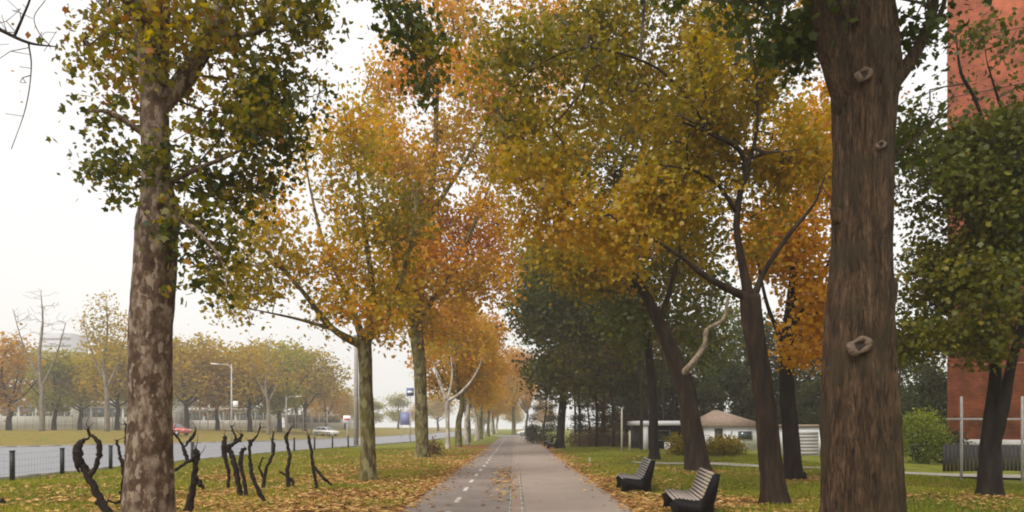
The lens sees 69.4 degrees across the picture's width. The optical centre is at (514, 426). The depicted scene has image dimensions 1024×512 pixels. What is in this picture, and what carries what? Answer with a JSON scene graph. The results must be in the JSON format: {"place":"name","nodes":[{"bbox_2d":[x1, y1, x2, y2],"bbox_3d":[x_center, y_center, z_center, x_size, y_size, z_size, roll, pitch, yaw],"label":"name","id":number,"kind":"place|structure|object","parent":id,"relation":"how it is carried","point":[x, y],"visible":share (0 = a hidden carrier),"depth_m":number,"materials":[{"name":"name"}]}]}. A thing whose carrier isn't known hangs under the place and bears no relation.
{"place":"outdoors","nodes":[
{"label":"outdoors","id":0,"kind":"place"},
{"bbox_2d":[0,429,498,476],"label":"road","id":1,"kind":"structure","parent":0,"point":[41,455],"depth_m":50.45,"materials":[{"name":"grey asphalt"}]},
{"bbox_2d":[0,432,445,447],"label":"kerb","id":2,"kind":"structure","parent":1,"relation":"on","point":[185,442],"depth_m":74.35,"materials":[{"name":"concrete"}]},
{"bbox_2d":[0,433,474,479],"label":"kerb","id":3,"kind":"structure","parent":1,"relation":"on","point":[29,475],"depth_m":35.27,"materials":[{"name":"concrete"}]},
{"bbox_2d":[402,437,513,511],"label":"bicycle path","id":4,"kind":"structure","parent":0,"point":[501,459],"depth_m":20.24,"materials":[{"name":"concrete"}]},
{"bbox_2d":[0,0,946,428],"label":"sky","id":5,"kind":"structure","parent":0,"point":[52,244],"materials":[{"name":"white"}]},
{"bbox_2d":[0,427,1023,511],"bbox_3d":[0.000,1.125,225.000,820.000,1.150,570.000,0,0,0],"label":"ground","id":6,"kind":"structure","parent":0,"point":[21,437],"depth_m":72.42,"materials":[{"name":"green plant"}]},
{"bbox_2d":[0,323,52,429],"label":"roadside tree","id":7,"kind":"object","parent":6,"relation":"on","point":[9,401],"visible":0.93,"depth_m":107.60,"materials":[{"name":"brown plant"}]},
{"bbox_2d":[1,342,52,398],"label":"roadside tree","id":8,"kind":"object","parent":6,"relation":"on","point":[29,366],"visible":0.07,"depth_m":164.99,"materials":[{"name":"brown plant"}]},
{"bbox_2d":[0,0,61,148],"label":"bare tree","id":9,"kind":"object","parent":6,"relation":"on","point":[14,35],"visible":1,"depth_m":8.60,"materials":[{"name":"brown plant"}]},
{"bbox_2d":[12,289,71,430],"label":"bare tree","id":10,"kind":"object","parent":6,"relation":"on","point":[41,401],"visible":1,"depth_m":91.88,"materials":[{"name":"grey plant"}]},
{"bbox_2d":[0,399,85,428],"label":"building","id":11,"kind":"structure","parent":6,"relation":"on","point":[60,418],"depth_m":152.00,"materials":[{"name":"concrete"}]},
{"bbox_2d":[16,343,95,429],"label":"roadside tree","id":12,"kind":"object","parent":6,"relation":"on","point":[54,401],"visible":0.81,"depth_m":117.49,"materials":[{"name":"brown plant"}]},
{"bbox_2d":[39,333,87,358],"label":"tower block","id":13,"kind":"structure","parent":6,"relation":"on","point":[70,341],"depth_m":330.00,"materials":[{"name":"white concrete"}]},
{"bbox_2d":[37,351,113,429],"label":"roadside tree","id":14,"kind":"object","parent":6,"relation":"on","point":[81,409],"visible":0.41,"depth_m":122.50,"materials":[{"name":"brown plant"}]},
{"bbox_2d":[72,418,112,511],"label":"pruned vine","id":15,"kind":"object","parent":6,"relation":"on","point":[101,502],"visible":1,"depth_m":13.56,"materials":[{"name":"black plant"}]},
{"bbox_2d":[69,331,127,429],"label":"roadside tree","id":16,"kind":"object","parent":6,"relation":"on","point":[116,387],"visible":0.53,"depth_m":108.74,"materials":[{"name":"brown plant"}]},
{"bbox_2d":[72,290,127,430],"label":"sparse tree","id":17,"kind":"object","parent":6,"relation":"on","point":[106,383],"visible":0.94,"depth_m":91.83,"materials":[{"name":"yellow plant"}]},
{"bbox_2d":[107,419,126,506],"bbox_3d":[-7.604,0.801,14.134,0.280,1.895,0.634,0,0,0],"label":"pruned vine","id":18,"kind":"object","parent":6,"relation":"on","point":[121,459],"visible":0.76,"depth_m":14.27,"materials":[{"name":"black plant"}]},
{"bbox_2d":[82,401,193,428],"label":"building","id":19,"kind":"structure","parent":6,"relation":"on","point":[99,408],"depth_m":156.00,"materials":[{"name":"concrete"}]},
{"bbox_2d":[0,412,327,430],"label":"sports fence","id":20,"kind":"object","parent":6,"relation":"on","point":[191,423],"visible":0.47,"depth_m":127.98,"materials":[{"name":"metal"}]},
{"bbox_2d":[0,436,348,481],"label":"wire fence","id":21,"kind":"object","parent":6,"relation":"on","point":[11,465],"visible":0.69,"depth_m":25.55,"materials":[{"name":"black metal"}]},
{"bbox_2d":[119,324,238,428],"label":"roadside tree","id":22,"kind":"object","parent":6,"relation":"on","point":[182,383],"visible":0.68,"depth_m":111.27,"materials":[{"name":"yellow plant"}]},
{"bbox_2d":[173,424,191,434],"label":"car","id":23,"kind":"object","parent":6,"relation":"on","point":[179,429],"visible":0.48,"depth_m":89.23,"materials":[{"name":"red paint"}]},
{"bbox_2d":[173,423,205,511],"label":"pruned vine","id":24,"kind":"object","parent":6,"relation":"on","point":[195,480],"visible":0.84,"depth_m":13.86,"materials":[{"name":"black plant"}]},
{"bbox_2d":[188,339,247,429],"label":"roadside tree","id":25,"kind":"object","parent":6,"relation":"on","point":[215,405],"visible":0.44,"depth_m":115.82,"materials":[{"name":"yellow plant"}]},
{"bbox_2d":[183,408,284,428],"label":"building","id":26,"kind":"structure","parent":6,"relation":"on","point":[235,418],"depth_m":160.00,"materials":[{"name":"concrete"}]},
{"bbox_2d":[221,419,248,495],"bbox_3d":[-6.490,0.812,17.288,0.752,2.027,0.290,0,0,0],"label":"pruned vine","id":27,"kind":"object","parent":6,"relation":"on","point":[225,448],"visible":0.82,"depth_m":17.26,"materials":[{"name":"black plant"}]},
{"bbox_2d":[208,333,290,431],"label":"roadside tree","id":28,"kind":"object","parent":6,"relation":"on","point":[249,389],"visible":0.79,"depth_m":114.22,"materials":[{"name":"yellow plant"}]},
{"bbox_2d":[246,420,265,502],"bbox_3d":[-5.513,0.794,15.806,0.520,1.906,0.233,0,0,-6],"label":"pruned vine","id":29,"kind":"object","parent":6,"relation":"on","point":[256,486],"visible":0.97,"depth_m":15.77,"materials":[{"name":"black plant"}]},
{"bbox_2d":[36,0,479,511],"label":"plane tree","id":30,"kind":"object","parent":6,"relation":"on","point":[256,120],"visible":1,"depth_m":10.08,"materials":[{"name":"green plant"}]},
{"bbox_2d":[258,429,275,487],"bbox_3d":[-6.524,0.867,19.512,0.487,1.774,0.133,0,0,0],"label":"pruned vine","id":31,"kind":"object","parent":6,"relation":"on","point":[263,476],"visible":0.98,"depth_m":19.48,"materials":[{"name":"black plant"}]},
{"bbox_2d":[242,334,293,434],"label":"sparse tree","id":32,"kind":"object","parent":6,"relation":"on","point":[265,393],"visible":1,"depth_m":109.87,"materials":[{"name":"yellow plant"}]},
{"bbox_2d":[239,334,320,431],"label":"roadside tree","id":33,"kind":"object","parent":6,"relation":"on","point":[279,403],"visible":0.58,"depth_m":122.80,"materials":[{"name":"yellow plant"}]},
{"bbox_2d":[279,422,294,486],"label":"pruned vine","id":34,"kind":"object","parent":6,"relation":"on","point":[289,479],"visible":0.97,"depth_m":19.17,"materials":[{"name":"black plant"}]},
{"bbox_2d":[282,350,330,428],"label":"roadside tree","id":35,"kind":"object","parent":6,"relation":"on","point":[294,410],"visible":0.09,"depth_m":184.62,"materials":[{"name":"yellow plant"}]},
{"bbox_2d":[282,414,351,428],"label":"building","id":36,"kind":"structure","parent":6,"relation":"on","point":[334,424],"depth_m":190.00,"materials":[{"name":"concrete"}]},
{"bbox_2d":[278,338,358,430],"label":"roadside tree","id":37,"kind":"object","parent":6,"relation":"on","point":[317,389],"visible":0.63,"depth_m":139.16,"materials":[{"name":"yellow plant"}]},
{"bbox_2d":[307,431,331,489],"bbox_3d":[-4.925,0.858,18.618,0.635,1.692,0.210,0,0,-9],"label":"pruned vine","id":38,"kind":"object","parent":6,"relation":"on","point":[315,468],"visible":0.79,"depth_m":18.57,"materials":[{"name":"black plant"}]},
{"bbox_2d":[312,427,339,435],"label":"car","id":39,"kind":"object","parent":6,"relation":"on","point":[323,431],"visible":0.99,"depth_m":117.44,"materials":[{"name":"white paint"}]},
{"bbox_2d":[300,372,351,426],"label":"roadside tree","id":40,"kind":"object","parent":6,"relation":"on","point":[332,406],"visible":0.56,"depth_m":165.55,"materials":[{"name":"brown plant"}]},
{"bbox_2d":[198,83,455,481],"bbox_3d":[-5.443,-4.274,22.528,7.773,12.173,5.947,0,0,-21],"label":"plane tree","id":41,"kind":"object","parent":6,"relation":"on","point":[374,314],"visible":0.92,"depth_m":22.04,"materials":[{"name":"yellow plant"}]},
{"bbox_2d":[334,389,359,429],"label":"roadside tree","id":42,"kind":"object","parent":6,"relation":"on","point":[347,407],"visible":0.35,"depth_m":178.93,"materials":[{"name":"brown plant"}]},
{"bbox_2d":[354,335,358,444],"bbox_3d":[-13.521,-3.002,63.000,0.465,9.604,0.442,0,0,0],"label":"utility pole","id":43,"kind":"object","parent":6,"relation":"on","point":[356,429],"visible":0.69,"depth_m":62.84,"materials":[{"name":"grey metal"}]},
{"bbox_2d":[373,398,389,423],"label":"roadside tree","id":44,"kind":"object","parent":6,"relation":"on","point":[379,406],"visible":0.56,"depth_m":230.12,"materials":[{"name":"green plant"}]},
{"bbox_2d":[379,391,414,428],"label":"roadside tree","id":45,"kind":"object","parent":6,"relation":"on","point":[396,401],"visible":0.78,"depth_m":244.41,"materials":[{"name":"green plant"}]},
{"bbox_2d":[400,412,409,437],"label":"road sign","id":46,"kind":"object","parent":6,"relation":"on","point":[404,418],"visible":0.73,"depth_m":114.97,"materials":[{"name":"blue metal"}]},
{"bbox_2d":[412,392,457,430],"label":"roadside tree","id":47,"kind":"object","parent":6,"relation":"on","point":[437,410],"visible":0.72,"depth_m":258.29,"materials":[{"name":"brown plant"}]},
{"bbox_2d":[429,434,446,454],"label":"shrub","id":48,"kind":"object","parent":6,"relation":"on","point":[434,447],"visible":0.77,"depth_m":42.85,"materials":[{"name":"brown plant"}]},
{"bbox_2d":[398,291,504,446],"bbox_3d":[-5.157,-4.763,59.629,8.645,13.299,8.002,0,0,0],"label":"plane tree","id":49,"kind":"object","parent":6,"relation":"on","point":[460,380],"visible":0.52,"depth_m":59.77,"materials":[{"name":"orange plant"}]},
{"bbox_2d":[409,330,498,448],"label":"plane tree","id":50,"kind":"object","parent":6,"relation":"on","point":[447,398],"visible":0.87,"depth_m":53.92,"materials":[{"name":"orange plant"}]},
{"bbox_2d":[437,295,503,444],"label":"plane tree","id":51,"kind":"object","parent":6,"relation":"on","point":[478,393],"visible":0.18,"depth_m":67.27,"materials":[{"name":"orange plant"}]},
{"bbox_2d":[337,0,610,456],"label":"plane tree","id":52,"kind":"object","parent":6,"relation":"on","point":[447,281],"visible":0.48,"depth_m":39.34,"materials":[{"name":"orange plant"}]},
{"bbox_2d":[430,308,518,441],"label":"plane tree","id":53,"kind":"object","parent":6,"relation":"on","point":[500,355],"visible":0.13,"depth_m":76.46,"materials":[{"name":"orange plant"}]},
{"bbox_2d":[457,346,504,440],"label":"plane tree","id":54,"kind":"object","parent":6,"relation":"on","point":[473,404],"visible":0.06,"depth_m":86.80,"materials":[{"name":"orange plant"}]},
{"bbox_2d":[470,375,511,436],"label":"plane tree","id":55,"kind":"object","parent":6,"relation":"on","point":[488,422],"visible":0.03,"depth_m":121.76,"materials":[{"name":"orange plant"}]},
{"bbox_2d":[472,352,510,437],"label":"plane tree","id":56,"kind":"object","parent":6,"relation":"on","point":[484,413],"visible":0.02,"depth_m":109.78,"materials":[{"name":"orange plant"}]},
{"bbox_2d":[479,370,507,438],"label":"plane tree","id":57,"kind":"object","parent":6,"relation":"on","point":[481,420],"visible":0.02,"depth_m":97.67,"materials":[{"name":"orange plant"}]},
{"bbox_2d":[490,380,509,434],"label":"plane tree","id":58,"kind":"object","parent":6,"relation":"on","point":[498,410],"visible":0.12,"depth_m":149.88,"materials":[{"name":"orange plant"}]},
{"bbox_2d":[0,447,1023,511],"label":"fallen leaves","id":59,"kind":"object","parent":6,"relation":"on","point":[410,498],"visible":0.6,"depth_m":18.33,"materials":[{"name":"orange plant"}]},
{"bbox_2d":[499,405,525,431],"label":"roadside tree","id":60,"kind":"object","parent":6,"relation":"on","point":[519,417],"visible":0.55,"depth_m":258.49,"materials":[{"name":"yellow plant"}]},
{"bbox_2d":[511,437,521,511],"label":"paver strip","id":61,"kind":"object","parent":6,"relation":"on","point":[516,507],"visible":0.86,"depth_m":20.51,"materials":[{"name":"grey concrete"}]},
{"bbox_2d":[509,442,523,511],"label":"edging stones","id":62,"kind":"object","parent":6,"relation":"on","point":[522,505],"visible":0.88,"depth_m":20.08,"materials":[{"name":"grey concrete"}]},
{"bbox_2d":[499,345,539,434],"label":"plane tree","id":63,"kind":"object","parent":6,"relation":"on","point":[513,388],"visible":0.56,"depth_m":149.23,"materials":[{"name":"orange plant"}]},
{"bbox_2d":[508,369,537,428],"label":"plane tree","id":64,"kind":"object","parent":6,"relation":"on","point":[525,400],"visible":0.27,"depth_m":164.44,"materials":[{"name":"orange plant"}]},
{"bbox_2d":[521,392,565,443],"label":"conifer","id":65,"kind":"object","parent":6,"relation":"on","point":[543,437],"visible":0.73,"depth_m":71.83,"materials":[{"name":"green plant"}]},
{"bbox_2d":[531,397,556,425],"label":"roadside tree","id":66,"kind":"object","parent":6,"relation":"on","point":[540,415],"visible":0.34,"depth_m":227.79,"materials":[{"name":"brown plant"}]},
{"bbox_2d":[516,437,632,511],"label":"footpath","id":67,"kind":"structure","parent":6,"relation":"on","point":[553,495],"depth_m":20.24,"materials":[{"name":"concrete"}]},
{"bbox_2d":[565,386,610,444],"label":"conifer","id":68,"kind":"object","parent":6,"relation":"on","point":[583,417],"visible":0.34,"depth_m":65.63,"materials":[{"name":"green plant"}]},
{"bbox_2d":[492,222,684,447],"bbox_3d":[5.815,-7.282,57.803,15.292,18.258,12.449,0,0,0],"label":"dense tree","id":69,"kind":"object","parent":6,"relation":"on","point":[564,366],"visible":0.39,"depth_m":55.76,"materials":[{"name":"green plant"}]},
{"bbox_2d":[570,432,628,446],"bbox_3d":[7.880,1.080,61.017,6.650,1.200,0.065,0,0,0],"label":"picket fence","id":70,"kind":"object","parent":6,"relation":"on","point":[591,439],"visible":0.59,"depth_m":60.98,"materials":[{"name":"brown wood"}]},
{"bbox_2d":[577,380,632,446],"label":"conifer","id":71,"kind":"object","parent":6,"relation":"on","point":[604,418],"visible":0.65,"depth_m":61.51,"materials":[{"name":"green plant"}]},
{"bbox_2d":[583,326,638,446],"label":"slim tree","id":72,"kind":"object","parent":6,"relation":"on","point":[612,410],"visible":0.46,"depth_m":55.90,"materials":[{"name":"green plant"}]},
{"bbox_2d":[600,376,639,441],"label":"conifer","id":73,"kind":"object","parent":6,"relation":"on","point":[627,427],"visible":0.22,"depth_m":69.31,"materials":[{"name":"green plant"}]},
{"bbox_2d":[502,33,739,470],"bbox_3d":[4.098,-6.181,28.026,9.167,16.309,7.524,0,0,0],"label":"plane tree","id":74,"kind":"object","parent":6,"relation":"on","point":[579,278],"visible":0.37,"depth_m":27.32,"materials":[{"name":"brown plant"}]},
{"bbox_2d":[616,457,654,493],"bbox_3d":[3.176,1.273,19.598,0.890,0.882,1.720,0,0,4],"label":"park bench","id":75,"kind":"object","parent":6,"relation":"on","point":[641,478],"visible":0.98,"depth_m":18.75,"materials":[{"name":"wood"}]},
{"bbox_2d":[598,307,672,449],"bbox_3d":[8.268,-3.350,50.156,5.320,10.501,5.325,0,0,0],"label":"slim tree","id":76,"kind":"object","parent":6,"relation":"on","point":[641,411],"visible":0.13,"depth_m":49.92,"materials":[{"name":"green plant"}]},
{"bbox_2d":[444,0,832,505],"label":"plane tree","id":77,"kind":"object","parent":6,"relation":"on","point":[702,100],"visible":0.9,"depth_m":15.73,"materials":[{"name":"yellow plant"}]},
{"bbox_2d":[627,421,681,449],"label":"pavilion","id":78,"kind":"structure","parent":6,"relation":"on","point":[666,428],"depth_m":54.60,"materials":[{"name":"white paint"}]},
{"bbox_2d":[568,212,746,459],"bbox_3d":[7.114,-4.749,37.186,10.442,13.380,9.276,0,0,0],"label":"dark tree","id":79,"kind":"object","parent":6,"relation":"on","point":[620,311],"visible":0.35,"depth_m":36.30,"materials":[{"name":"green plant"}]},
{"bbox_2d":[629,379,699,420],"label":"dark tree","id":80,"kind":"object","parent":6,"relation":"on","point":[668,414],"visible":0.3,"depth_m":63.71,"materials":[{"name":"green plant"}]},
{"bbox_2d":[640,322,689,420],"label":"slim tree","id":81,"kind":"object","parent":6,"relation":"on","point":[662,390],"visible":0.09,"depth_m":54.93,"materials":[{"name":"brown plant"}]},
{"bbox_2d":[659,432,683,455],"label":"shrub","id":82,"kind":"object","parent":6,"relation":"on","point":[676,446],"visible":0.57,"depth_m":41.79,"materials":[{"name":"green plant"}]},
{"bbox_2d":[662,467,719,511],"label":"park bench","id":83,"kind":"object","parent":6,"relation":"on","point":[691,499],"visible":1,"depth_m":13.38,"materials":[{"name":"wood"}]},
{"bbox_2d":[644,312,741,412],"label":"dark tree","id":84,"kind":"object","parent":6,"relation":"on","point":[698,381],"visible":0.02,"depth_m":69.95,"materials":[{"name":"green plant"}]},
{"bbox_2d":[676,382,729,419],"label":"dark tree","id":85,"kind":"object","parent":6,"relation":"on","point":[710,392],"visible":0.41,"depth_m":60.01,"materials":[{"name":"green plant"}]},
{"bbox_2d":[683,274,769,411],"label":"green tree","id":86,"kind":"object","parent":6,"relation":"on","point":[712,374],"visible":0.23,"depth_m":67.04,"materials":[{"name":"green plant"}]},
{"bbox_2d":[700,410,756,449],"bbox_3d":[15.460,0.250,54.500,4.880,2.900,5.600,0,0,0],"label":"bungalow","id":87,"kind":"object","parent":6,"relation":"on","point":[720,422],"visible":0.58,"depth_m":52.00,"materials":[{"name":"white paint"}]},
{"bbox_2d":[737,430,752,439],"bbox_3d":[16.160,0.600,51.970,1.100,0.700,0.100,0,0,0],"label":"window","id":88,"kind":"structure","parent":87,"relation":"in","point":[744,434],"depth_m":51.92,"materials":[{"name":"grey glass"}]},
{"bbox_2d":[705,428,754,455],"bbox_3d":[11.625,0.883,40.973,2.790,1.576,2.880,0,0,0],"label":"shrub","id":89,"kind":"object","parent":6,"relation":"on","point":[724,447],"visible":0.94,"depth_m":40.48,"materials":[{"name":"green plant"}]},
{"bbox_2d":[695,309,809,415],"bbox_3d":[19.858,-3.989,61.647,9.086,11.833,9.572,0,0,6],"label":"dark tree","id":90,"kind":"object","parent":6,"relation":"on","point":[730,387],"visible":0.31,"depth_m":60.76,"materials":[{"name":"green plant"}]},
{"bbox_2d":[726,380,780,424],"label":"dark tree","id":91,"kind":"object","parent":6,"relation":"on","point":[750,415],"visible":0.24,"depth_m":59.05,"materials":[{"name":"green plant"}]},
{"bbox_2d":[740,321,823,421],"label":"dark tree","id":92,"kind":"object","parent":6,"relation":"on","point":[805,378],"visible":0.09,"depth_m":58.09,"materials":[{"name":"green plant"}]},
{"bbox_2d":[629,404,945,442],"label":"hedge","id":93,"kind":"object","parent":6,"relation":"on","point":[635,414],"visible":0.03,"depth_m":67.76,"materials":[{"name":"green plant"}]},
{"bbox_2d":[779,425,820,455],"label":"garage","id":94,"kind":"structure","parent":6,"relation":"on","point":[810,442],"depth_m":41.95,"materials":[{"name":"white concrete"}]},
{"bbox_2d":[799,431,817,454],"bbox_3d":[16.565,0.930,41.970,1.300,1.315,0.050,0,0,0],"label":"door","id":95,"kind":"structure","parent":94,"relation":"in","point":[804,435],"depth_m":41.94,"materials":[{"name":"metal"}]},
{"bbox_2d":[795,377,820,424],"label":"dark tree","id":96,"kind":"object","parent":6,"relation":"on","point":[810,416],"visible":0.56,"depth_m":52.06,"materials":[{"name":"green plant"}]},
{"bbox_2d":[640,0,992,511],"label":"tree","id":97,"kind":"object","parent":6,"relation":"on","point":[854,46],"visible":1,"depth_m":9.03,"materials":[{"name":"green plant"}]},
{"bbox_2d":[720,76,918,480],"bbox_3d":[9.593,-4.616,23.697,6.096,13.549,5.591,0,0,0],"label":"maple tree","id":98,"kind":"object","parent":6,"relation":"on","point":[804,307],"visible":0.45,"depth_m":22.75,"materials":[{"name":"orange plant"}]},
{"bbox_2d":[898,352,939,447],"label":"dark tree","id":99,"kind":"object","parent":6,"relation":"on","point":[902,382],"visible":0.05,"depth_m":54.54,"materials":[{"name":"green plant"}]},
{"bbox_2d":[898,333,946,421],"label":"green tree","id":100,"kind":"object","parent":6,"relation":"on","point":[914,375],"visible":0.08,"depth_m":47.54,"materials":[{"name":"green plant"}]},
{"bbox_2d":[900,360,951,447],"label":"dark tree","id":101,"kind":"object","parent":6,"relation":"on","point":[932,377],"visible":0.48,"depth_m":41.32,"materials":[{"name":"green plant"}]},
{"bbox_2d":[902,405,956,464],"bbox_3d":[17.995,0.303,33.016,2.988,2.782,3.306,0,0,0],"label":"shrub","id":102,"kind":"object","parent":6,"relation":"on","point":[931,433],"visible":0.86,"depth_m":32.48,"materials":[{"name":"green plant"}]},
{"bbox_2d":[924,424,975,462],"bbox_3d":[19.914,0.789,34.025,2.374,1.926,2.442,0,0,34],"label":"shrub","id":103,"kind":"object","parent":6,"relation":"on","point":[957,441],"visible":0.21,"depth_m":33.66,"materials":[{"name":"green plant"}]},
{"bbox_2d":[893,0,1023,496],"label":"broad tree","id":104,"kind":"object","parent":6,"relation":"on","point":[983,188],"visible":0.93,"depth_m":16.51,"materials":[{"name":"green plant"}]},
{"bbox_2d":[943,444,1020,470],"bbox_3d":[20.322,1.180,26.412,9.080,1.050,0.075,0,0,14],"label":"railing","id":105,"kind":"object","parent":6,"relation":"on","point":[1011,457],"visible":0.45,"depth_m":27.26,"materials":[{"name":"grey metal"}]},
{"bbox_2d":[946,396,1023,481],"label":"pipe frame","id":106,"kind":"object","parent":6,"relation":"on","point":[961,418],"visible":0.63,"depth_m":21.97,"materials":[{"name":"grey metal"}]},
{"bbox_2d":[947,0,1023,444],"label":"brick tower","id":107,"kind":"structure","parent":6,"relation":"on","point":[970,388],"depth_m":39.25,"materials":[{"name":"brick"}]},
{"bbox_2d":[635,461,1020,477],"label":"side path","id":108,"kind":"structure","parent":0,"point":[937,474],"depth_m":25.53,"materials":[{"name":"grey concrete"}]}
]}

